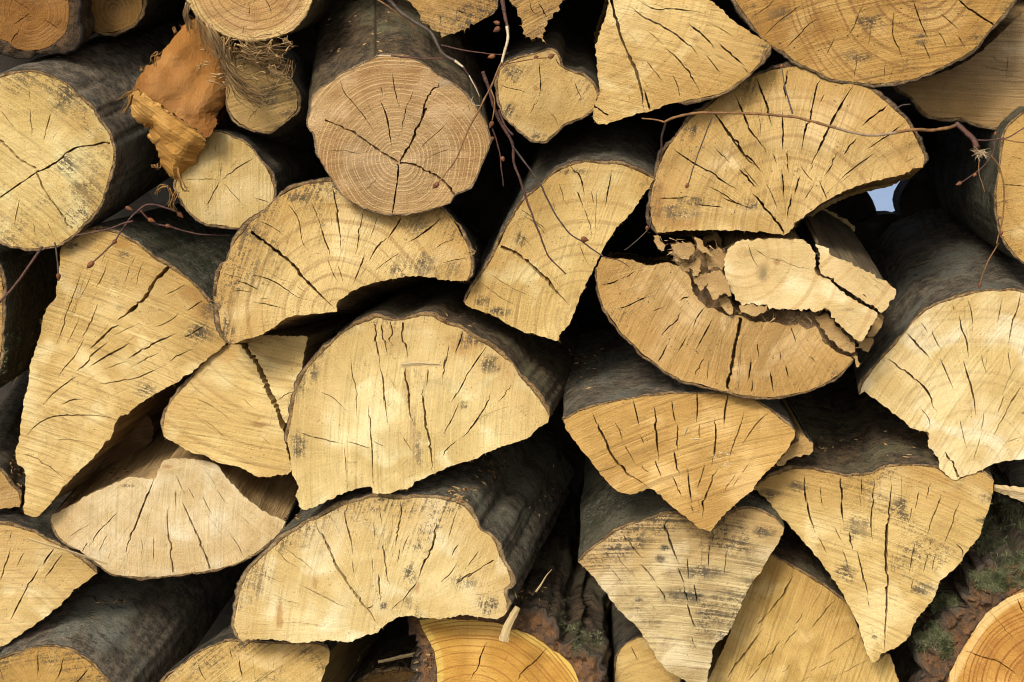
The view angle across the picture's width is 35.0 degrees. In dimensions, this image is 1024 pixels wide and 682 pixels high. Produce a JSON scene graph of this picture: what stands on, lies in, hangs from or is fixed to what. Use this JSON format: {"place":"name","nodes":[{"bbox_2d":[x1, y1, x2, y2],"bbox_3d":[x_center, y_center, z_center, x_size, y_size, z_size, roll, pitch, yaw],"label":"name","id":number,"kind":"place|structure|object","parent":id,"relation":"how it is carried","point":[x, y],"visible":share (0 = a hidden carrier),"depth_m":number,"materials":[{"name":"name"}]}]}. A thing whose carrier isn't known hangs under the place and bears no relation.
{"place":"outdoors","nodes":[
{"label":"outdoors","id":0,"kind":"place"},
{"bbox_2d":[867,181,899,211],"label":"sky","id":1,"kind":"structure","parent":0,"point":[882,199],"depth_m":7.54,"materials":[{"name":"blue"}]},
{"label":"ground","id":2,"kind":"structure","parent":0,"visible":0},
{"bbox_2d":[196,594,234,648],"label":"back log","id":3,"kind":"object","parent":2,"relation":"on","point":[222,621],"depth_m":2.83,"materials":[{"name":"black wood"}]},
{"bbox_2d":[0,552,260,681],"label":"round log","id":4,"kind":"object","parent":3,"relation":"on","point":[152,630],"visible":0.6,"depth_m":2.22,"materials":[{"name":"grey wood"}]},
{"bbox_2d":[0,490,100,645],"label":"log","id":5,"kind":"object","parent":4,"relation":"on","point":[39,582],"visible":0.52,"depth_m":2.13,"materials":[{"name":"brown wood"}]},
{"bbox_2d":[0,368,29,508],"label":"log","id":6,"kind":"object","parent":5,"relation":"on","point":[11,411],"visible":0.51,"depth_m":2.21,"materials":[{"name":"brown wood"}]},
{"bbox_2d":[0,245,60,387],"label":"log","id":7,"kind":"object","parent":6,"relation":"on","point":[27,301],"visible":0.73,"depth_m":2.19,"materials":[{"name":"brown wood"}]},
{"bbox_2d":[28,538,107,564],"bbox_3d":[-0.571,0.270,2.087,0.100,0.038,0.006,0,11,0],"label":"splinter","id":8,"kind":"object","parent":5,"relation":"on","point":[75,553],"visible":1,"depth_m":2.09,"materials":[{"name":"brown wood"}]},
{"bbox_2d":[99,413,161,470],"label":"wedge log","id":9,"kind":"object","parent":5,"relation":"on","point":[141,436],"visible":0.34,"depth_m":2.26,"materials":[{"name":"brown wood"}]},
{"bbox_2d":[14,203,236,516],"bbox_3d":[-0.464,-0.005,2.326,0.269,0.377,0.584,2,11,9],"label":"wedge log","id":10,"kind":"object","parent":9,"relation":"on","point":[130,339],"visible":0.86,"depth_m":2.09,"materials":[{"name":"brown wood"}]},
{"bbox_2d":[0,246,42,302],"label":"twig","id":11,"kind":"object","parent":10,"relation":"on","point":[22,274],"visible":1,"depth_m":2.02,"materials":[{"name":"brown wood"}]},
{"bbox_2d":[54,242,60,280],"bbox_3d":[-0.569,-0.099,2.031,0.006,0.049,0.005,0,11,0],"label":"twig","id":12,"kind":"object","parent":10,"relation":"on","point":[58,275],"visible":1,"depth_m":2.03,"materials":[{"name":"brown wood"}]},
{"bbox_2d":[0,11,244,251],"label":"round log","id":13,"kind":"object","parent":10,"relation":"on","point":[78,153],"visible":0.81,"depth_m":2.04,"materials":[{"name":"brown wood"}]},
{"bbox_2d":[0,0,94,58],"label":"round log","id":14,"kind":"object","parent":13,"relation":"on","point":[30,29],"visible":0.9,"depth_m":2.03,"materials":[{"name":"brown wood"}]},
{"bbox_2d":[91,0,191,36],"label":"round log","id":15,"kind":"object","parent":13,"relation":"on","point":[115,18],"visible":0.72,"depth_m":2.13,"materials":[{"name":"brown wood"}]},
{"bbox_2d":[75,203,183,268],"bbox_3d":[-0.471,-0.130,2.003,0.130,0.078,0.031,-4,11,-19],"label":"twig","id":16,"kind":"object","parent":10,"relation":"on","point":[90,264],"visible":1,"depth_m":1.99,"materials":[{"name":"brown wood"}]},
{"bbox_2d":[50,427,298,580],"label":"wedge log","id":17,"kind":"object","parent":5,"relation":"on","point":[168,508],"visible":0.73,"depth_m":2.14,"materials":[{"name":"brown wood"}]},
{"bbox_2d":[160,313,361,476],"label":"wedge log","id":18,"kind":"object","parent":17,"relation":"on","point":[229,404],"visible":0.66,"depth_m":2.10,"materials":[{"name":"brown wood"}]},
{"bbox_2d":[212,177,485,344],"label":"half log","id":19,"kind":"object","parent":18,"relation":"on","point":[308,252],"visible":0.84,"depth_m":2.03,"materials":[{"name":"brown wood"}]},
{"bbox_2d":[173,125,329,229],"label":"round log","id":20,"kind":"object","parent":19,"relation":"on","point":[234,177],"visible":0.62,"depth_m":2.06,"materials":[{"name":"brown wood"}]},
{"bbox_2d":[116,18,239,212],"bbox_3d":[-0.414,-0.296,2.072,0.132,0.246,0.219,0,11,0],"label":"bark chunk","id":21,"kind":"object","parent":20,"relation":"on","point":[178,107],"visible":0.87,"depth_m":2.01,"materials":[{"name":"brown wood"}]},
{"bbox_2d":[140,210,230,235],"bbox_3d":[-0.418,-0.151,2.080,0.114,0.037,0.013,-2,11,-10],"label":"twig","id":22,"kind":"object","parent":20,"relation":"on","point":[150,219],"visible":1,"depth_m":2.08,"materials":[{"name":"brown wood"}]},
{"bbox_2d":[225,38,314,153],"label":"round log","id":23,"kind":"object","parent":20,"relation":"on","point":[280,117],"visible":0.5,"depth_m":2.04,"materials":[{"name":"brown wood"}]},
{"bbox_2d":[183,0,336,111],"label":"round log","id":24,"kind":"object","parent":23,"relation":"on","point":[252,21],"visible":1,"depth_m":1.97,"materials":[{"name":"brown wood"}]},
{"bbox_2d":[306,0,491,215],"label":"round log","id":25,"kind":"object","parent":19,"relation":"on","point":[388,133],"visible":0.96,"depth_m":2.00,"materials":[{"name":"brown wood"}]},
{"bbox_2d":[407,0,500,36],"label":"log","id":26,"kind":"object","parent":25,"relation":"on","point":[445,17],"visible":0.99,"depth_m":1.97,"materials":[{"name":"brown wood"}]},
{"bbox_2d":[287,502,300,522],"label":"back log","id":27,"kind":"object","parent":3,"relation":"on","point":[297,509],"visible":0.01,"depth_m":2.78,"materials":[{"name":"brown wood"}]},
{"bbox_2d":[347,666,359,681],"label":"back log","id":28,"kind":"object","parent":2,"relation":"on","point":[350,678],"depth_m":2.81,"materials":[{"name":"brown wood"}]},
{"bbox_2d":[351,616,417,681],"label":"log","id":29,"kind":"object","parent":2,"relation":"on","point":[395,637],"visible":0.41,"depth_m":2.37,"materials":[{"name":"brown wood"}]},
{"bbox_2d":[159,622,386,681],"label":"log","id":30,"kind":"object","parent":29,"relation":"on","point":[224,654],"visible":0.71,"depth_m":2.16,"materials":[{"name":"brown wood"}]},
{"bbox_2d":[378,652,414,662],"bbox_3d":[-0.152,0.430,2.206,0.061,0.013,0.006,-2,11,-9],"label":"splinter","id":31,"kind":"object","parent":29,"relation":"on","point":[398,657],"visible":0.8,"depth_m":2.20,"materials":[{"name":"brown wood"}]},
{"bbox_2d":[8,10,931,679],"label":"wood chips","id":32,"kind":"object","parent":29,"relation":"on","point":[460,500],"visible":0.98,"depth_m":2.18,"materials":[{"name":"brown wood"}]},
{"bbox_2d":[406,504,613,681],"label":"round log","id":33,"kind":"object","parent":2,"relation":"on","point":[565,636],"visible":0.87,"depth_m":2.16,"materials":[{"name":"brown wood"}]},
{"bbox_2d":[230,426,573,642],"bbox_3d":[-0.136,0.241,2.287,0.372,0.228,0.488,2,11,12],"label":"half log","id":34,"kind":"object","parent":33,"relation":"on","point":[353,565],"visible":0.85,"depth_m":2.10,"materials":[{"name":"brown wood"}]},
{"bbox_2d":[284,279,584,509],"bbox_3d":[-0.085,0.048,2.309,0.338,0.258,0.578,2,11,9],"label":"half log","id":35,"kind":"object","parent":34,"relation":"on","point":[366,408],"visible":0.93,"depth_m":2.07,"materials":[{"name":"brown wood"}]},
{"bbox_2d":[401,362,439,366],"bbox_3d":[-0.114,0.029,2.027,0.048,0.007,0.008,0,11,0],"label":"splinter","id":36,"kind":"object","parent":35,"relation":"attached to","point":[405,364],"visible":1,"depth_m":2.02,"materials":[{"name":"brown wood"}]},
{"bbox_2d":[463,107,662,341],"bbox_3d":[0.085,-0.193,2.295,0.246,0.308,0.513,1,11,6],"label":"half log","id":37,"kind":"object","parent":35,"relation":"on","point":[595,179],"visible":0.91,"depth_m":2.06,"materials":[{"name":"brown wood"}]},
{"bbox_2d":[494,17,599,143],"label":"round log","id":38,"kind":"object","parent":37,"relation":"on","point":[544,101],"visible":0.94,"depth_m":2.01,"materials":[{"name":"brown wood"}]},
{"bbox_2d":[510,0,561,42],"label":"log","id":39,"kind":"object","parent":38,"relation":"on","point":[535,16],"visible":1,"depth_m":1.97,"materials":[{"name":"brown wood"}]},
{"bbox_2d":[432,0,554,188],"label":"twig","id":40,"kind":"object","parent":39,"relation":"attached to","point":[490,56],"visible":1,"depth_m":1.89,"materials":[{"name":"brown wood"}]},
{"bbox_2d":[377,0,480,105],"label":"twig","id":41,"kind":"object","parent":40,"relation":"attached to","point":[403,14],"visible":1,"depth_m":1.88,"materials":[{"name":"brown wood"}]},
{"bbox_2d":[481,71,565,273],"bbox_3d":[0.014,-0.201,1.950,0.103,0.245,0.016,-3,11,-14],"label":"twig","id":42,"kind":"object","parent":40,"relation":"hanging from","point":[507,131],"visible":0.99,"depth_m":1.94,"materials":[{"name":"brown wood"}]},
{"bbox_2d":[592,0,771,123],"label":"wedge log","id":43,"kind":"object","parent":37,"relation":"on","point":[650,55],"visible":0.98,"depth_m":1.97,"materials":[{"name":"brown wood"}]},
{"bbox_2d":[499,606,519,641],"bbox_3d":[-0.002,0.359,2.057,0.031,0.043,0.008,-7,12,-32],"label":"splinter","id":44,"kind":"object","parent":33,"relation":"on","point":[506,628],"visible":1,"depth_m":2.06,"materials":[{"name":"brown wood"}]},
{"bbox_2d":[535,569,551,591],"bbox_3d":[0.042,0.316,2.139,0.030,0.025,0.002,-10,14,-42],"label":"splinter","id":45,"kind":"object","parent":33,"relation":"on","point":[537,589],"visible":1,"depth_m":2.14,"materials":[{"name":"brown wood"}]},
{"bbox_2d":[610,602,681,681],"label":"round log","id":46,"kind":"object","parent":33,"relation":"on","point":[635,659],"visible":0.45,"depth_m":2.21,"materials":[{"name":"brown wood"}]},
{"bbox_2d":[578,455,784,681],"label":"wedge log","id":47,"kind":"object","parent":46,"relation":"on","point":[673,584],"visible":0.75,"depth_m":2.13,"materials":[{"name":"brown wood"}]},
{"bbox_2d":[562,328,812,530],"bbox_3d":[0.230,0.106,2.286,0.332,0.189,0.483,0,11,0],"label":"wedge log","id":48,"kind":"object","parent":47,"relation":"on","point":[630,417],"visible":0.91,"depth_m":2.07,"materials":[{"name":"brown wood"}]},
{"bbox_2d":[594,209,895,399],"bbox_3d":[0.304,-0.055,2.199,0.376,0.272,0.379,1,11,5],"label":"rotten log","id":49,"kind":"object","parent":48,"relation":"on","point":[758,315],"visible":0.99,"depth_m":2.04,"materials":[{"name":"brown wood"}]},
{"bbox_2d":[512,146,628,266],"bbox_3d":[0.072,-0.162,1.967,0.147,0.150,0.007,-2,11,-12],"label":"twig","id":50,"kind":"object","parent":49,"relation":"on","point":[584,239],"visible":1,"depth_m":1.97,"materials":[{"name":"brown wood"}]},
{"bbox_2d":[624,216,650,249],"bbox_3d":[0.158,-0.136,2.045,0.033,0.043,0.004,0,11,0],"label":"twig","id":51,"kind":"object","parent":49,"relation":"on","point":[647,228],"visible":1,"depth_m":2.04,"materials":[{"name":"brown wood"}]},
{"bbox_2d":[645,60,928,237],"bbox_3d":[0.362,-0.243,2.136,0.347,0.253,0.283,2,11,10],"label":"half log","id":52,"kind":"object","parent":49,"relation":"on","point":[770,174],"visible":0.96,"depth_m":2.01,"materials":[{"name":"brown wood"}]},
{"bbox_2d":[642,64,955,187],"bbox_3d":[0.349,-0.260,1.970,0.382,0.150,0.057,1,11,8],"label":"twig","id":53,"kind":"object","parent":52,"relation":"on","point":[825,125],"visible":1,"depth_m":1.95,"materials":[{"name":"brown wood"}]},
{"bbox_2d":[955,121,1023,288],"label":"twig","id":54,"kind":"object","parent":53,"relation":"attached to","point":[969,135],"visible":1,"depth_m":1.95,"materials":[{"name":"brown wood"}]},
{"bbox_2d":[730,0,1016,87],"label":"half log","id":55,"kind":"object","parent":52,"relation":"on","point":[879,43],"visible":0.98,"depth_m":1.97,"materials":[{"name":"brown wood"}]},
{"bbox_2d":[887,460,1023,681],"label":"round log","id":56,"kind":"object","parent":2,"relation":"on","point":[968,625],"visible":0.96,"depth_m":2.17,"materials":[{"name":"brown wood"}]},
{"bbox_2d":[707,520,898,681],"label":"wedge log","id":57,"kind":"object","parent":56,"relation":"on","point":[795,620],"visible":0.57,"depth_m":2.20,"materials":[{"name":"brown wood"}]},
{"bbox_2d":[754,363,993,661],"bbox_3d":[0.500,0.211,2.386,0.308,0.330,0.577,1,11,6],"label":"wedge log","id":58,"kind":"object","parent":57,"relation":"on","point":[891,538],"visible":0.81,"depth_m":2.12,"materials":[{"name":"brown wood"}]},
{"bbox_2d":[848,207,1023,479],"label":"half log","id":59,"kind":"object","parent":58,"relation":"on","point":[941,361],"visible":0.91,"depth_m":2.09,"materials":[{"name":"brown wood"}]},
{"bbox_2d":[926,106,1023,264],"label":"round log","id":60,"kind":"object","parent":59,"relation":"on","point":[970,204],"visible":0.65,"depth_m":2.14,"materials":[{"name":"brown wood"}]},
{"bbox_2d":[874,86,905,104],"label":"back log","id":61,"kind":"object","parent":60,"relation":"on","point":[892,95],"visible":0.02,"depth_m":2.67,"materials":[{"name":"brown wood"}]},
{"bbox_2d":[921,120,929,169],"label":"back log","id":62,"kind":"object","parent":60,"relation":"on","point":[926,137],"visible":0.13,"depth_m":2.65,"materials":[{"name":"brown wood"}]},
{"bbox_2d":[892,0,1023,129],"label":"wedge log","id":63,"kind":"object","parent":60,"relation":"on","point":[982,86],"visible":0.66,"depth_m":2.07,"materials":[{"name":"brown wood"}]},
{"bbox_2d":[993,485,1023,501],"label":"splinter","id":64,"kind":"object","parent":58,"relation":"attached to","point":[1015,492],"visible":1,"depth_m":2.09,"materials":[{"name":"brown wood"}]},
{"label":"back log","id":65,"kind":"object","parent":2,"relation":"on","visible":0},
{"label":"back log","id":66,"kind":"object","parent":65,"relation":"on","visible":0},
{"bbox_2d":[545,309,614,456],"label":"back log","id":67,"kind":"object","parent":66,"relation":"on","point":[586,322],"visible":0.04,"depth_m":2.73,"materials":[{"name":"brown wood"}]},
{"bbox_2d":[477,207,600,319],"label":"back log","id":68,"kind":"object","parent":67,"relation":"on","point":[588,300],"visible":0.09,"depth_m":2.71,"materials":[{"name":"brown wood"}]},
{"bbox_2d":[532,104,680,203],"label":"back log","id":69,"kind":"object","parent":68,"relation":"on","point":[673,126],"visible":0.09,"depth_m":2.65,"materials":[{"name":"brown wood"}]},
{"bbox_2d":[595,11,729,121],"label":"back log","id":70,"kind":"object","parent":69,"relation":"on","point":[678,108],"visible":0.09,"depth_m":2.66,"materials":[{"name":"brown wood"}]},
{"bbox_2d":[710,0,741,11],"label":"back log","id":71,"kind":"object","parent":70,"relation":"on","point":[726,5],"visible":0.07,"depth_m":2.60,"materials":[{"name":"brown wood"}]},
{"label":"back log","id":72,"kind":"object","parent":69,"relation":"on","visible":0},
{"bbox_2d":[510,8,568,29],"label":"back log","id":73,"kind":"object","parent":72,"relation":"on","point":[517,23],"visible":0.11,"depth_m":2.65,"materials":[{"name":"brown wood"}]},
{"bbox_2d":[593,199,673,281],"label":"back log","id":74,"kind":"object","parent":67,"relation":"on","point":[630,229],"visible":0.02,"depth_m":2.67,"materials":[{"name":"brown wood"}]},
{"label":"back log","id":75,"kind":"object","parent":74,"relation":"on","visible":0},
{"bbox_2d":[729,12,788,72],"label":"back log","id":76,"kind":"object","parent":75,"relation":"on","point":[775,58],"visible":0.02,"depth_m":2.62,"materials":[{"name":"brown wood"}]},
{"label":"back log","id":77,"kind":"object","parent":66,"relation":"on","visible":0},
{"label":"back log","id":78,"kind":"object","parent":77,"relation":"on","visible":0},
{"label":"back log","id":79,"kind":"object","parent":78,"relation":"on","visible":0},
{"bbox_2d":[473,16,492,31],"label":"back log","id":80,"kind":"object","parent":79,"relation":"on","point":[482,23],"visible":0.07,"depth_m":2.61,"materials":[{"name":"black wood"}]},
{"bbox_2d":[495,0,513,11],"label":"back log","id":81,"kind":"object","parent":80,"relation":"on","point":[508,4],"visible":0.07,"depth_m":2.61,"materials":[{"name":"black wood"}]},
{"bbox_2d":[486,103,528,160],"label":"back log","id":82,"kind":"object","parent":79,"relation":"on","point":[520,141],"visible":0.23,"depth_m":2.66,"materials":[{"name":"black wood"}]},
{"bbox_2d":[474,24,519,104],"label":"back log","id":83,"kind":"object","parent":82,"relation":"on","point":[488,39],"visible":0.22,"depth_m":2.61,"materials":[{"name":"black wood"}]},
{"bbox_2d":[490,6,517,26],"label":"back log","id":84,"kind":"object","parent":83,"relation":"on","point":[512,14],"visible":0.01,"depth_m":2.65,"materials":[{"name":"black wood"}]},
{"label":"back log","id":85,"kind":"object","parent":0,"visible":0},
{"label":"back log","id":86,"kind":"object","parent":85,"relation":"on","visible":0},
{"bbox_2d":[102,196,157,222],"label":"back log","id":87,"kind":"object","parent":86,"relation":"on","point":[136,205],"visible":0.05,"depth_m":2.68,"materials":[{"name":"black wood"}]},
{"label":"back log","id":88,"kind":"object","parent":87,"relation":"on","visible":0},
{"bbox_2d":[0,32,99,72],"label":"back log","id":89,"kind":"object","parent":88,"relation":"on","point":[7,63],"depth_m":2.64,"materials":[{"name":"black wood"}]},
{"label":"back log","id":90,"kind":"object","parent":86,"relation":"on","visible":0},
{"bbox_2d":[149,177,179,207],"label":"back log","id":91,"kind":"object","parent":90,"relation":"on","point":[162,198],"visible":0.02,"depth_m":2.66,"materials":[{"name":"black wood"}]},
{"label":"back log","id":92,"kind":"object","parent":90,"relation":"on","visible":0},
{"bbox_2d":[278,25,314,64],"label":"back log","id":93,"kind":"object","parent":92,"relation":"on","point":[304,40],"depth_m":2.61,"materials":[{"name":"black wood"}]},
{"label":"back log","id":94,"kind":"object","parent":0,"visible":0},
{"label":"back log","id":95,"kind":"object","parent":94,"relation":"on","visible":0},
{"bbox_2d":[795,215,845,244],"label":"back log","id":96,"kind":"object","parent":95,"relation":"on","point":[801,232],"visible":0.04,"depth_m":2.70,"materials":[{"name":"brown wood"}]},
{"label":"back log","id":97,"kind":"object","parent":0,"visible":0},
{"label":"back log","id":98,"kind":"object","parent":97,"relation":"on","visible":0},
{"bbox_2d":[0,381,10,404],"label":"back log","id":99,"kind":"object","parent":98,"relation":"on","point":[4,391],"visible":0.01,"depth_m":2.75,"materials":[{"name":"black wood"}]},
{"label":"back log","id":100,"kind":"object","parent":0,"visible":0},
{"bbox_2d":[810,218,878,256],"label":"back log","id":101,"kind":"object","parent":100,"relation":"on","point":[867,236],"visible":0.2,"depth_m":2.67,"materials":[{"name":"brown wood"}]},
{"bbox_2d":[825,194,857,214],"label":"back log","id":102,"kind":"object","parent":101,"relation":"on","point":[840,207],"visible":0.12,"depth_m":2.67,"materials":[{"name":"brown wood"}]},
{"bbox_2d":[859,211,897,237],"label":"back log","id":103,"kind":"object","parent":101,"relation":"on","point":[878,222],"visible":0.22,"depth_m":2.68,"materials":[{"name":"brown wood"}]},
{"bbox_2d":[887,211,901,227],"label":"back log","id":104,"kind":"object","parent":103,"relation":"on","point":[897,218],"visible":0.15,"depth_m":2.68,"materials":[{"name":"brown wood"}]},
{"bbox_2d":[892,169,937,217],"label":"back log","id":105,"kind":"object","parent":104,"relation":"on","point":[911,197],"visible":0.21,"depth_m":2.66,"materials":[{"name":"brown wood"}]},
{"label":"back log","id":106,"kind":"object","parent":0,"visible":0},
{"bbox_2d":[897,99,928,136],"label":"back log","id":107,"kind":"object","parent":106,"relation":"on","point":[915,116],"visible":0.06,"depth_m":2.66,"materials":[{"name":"brown wood"}]}
]}

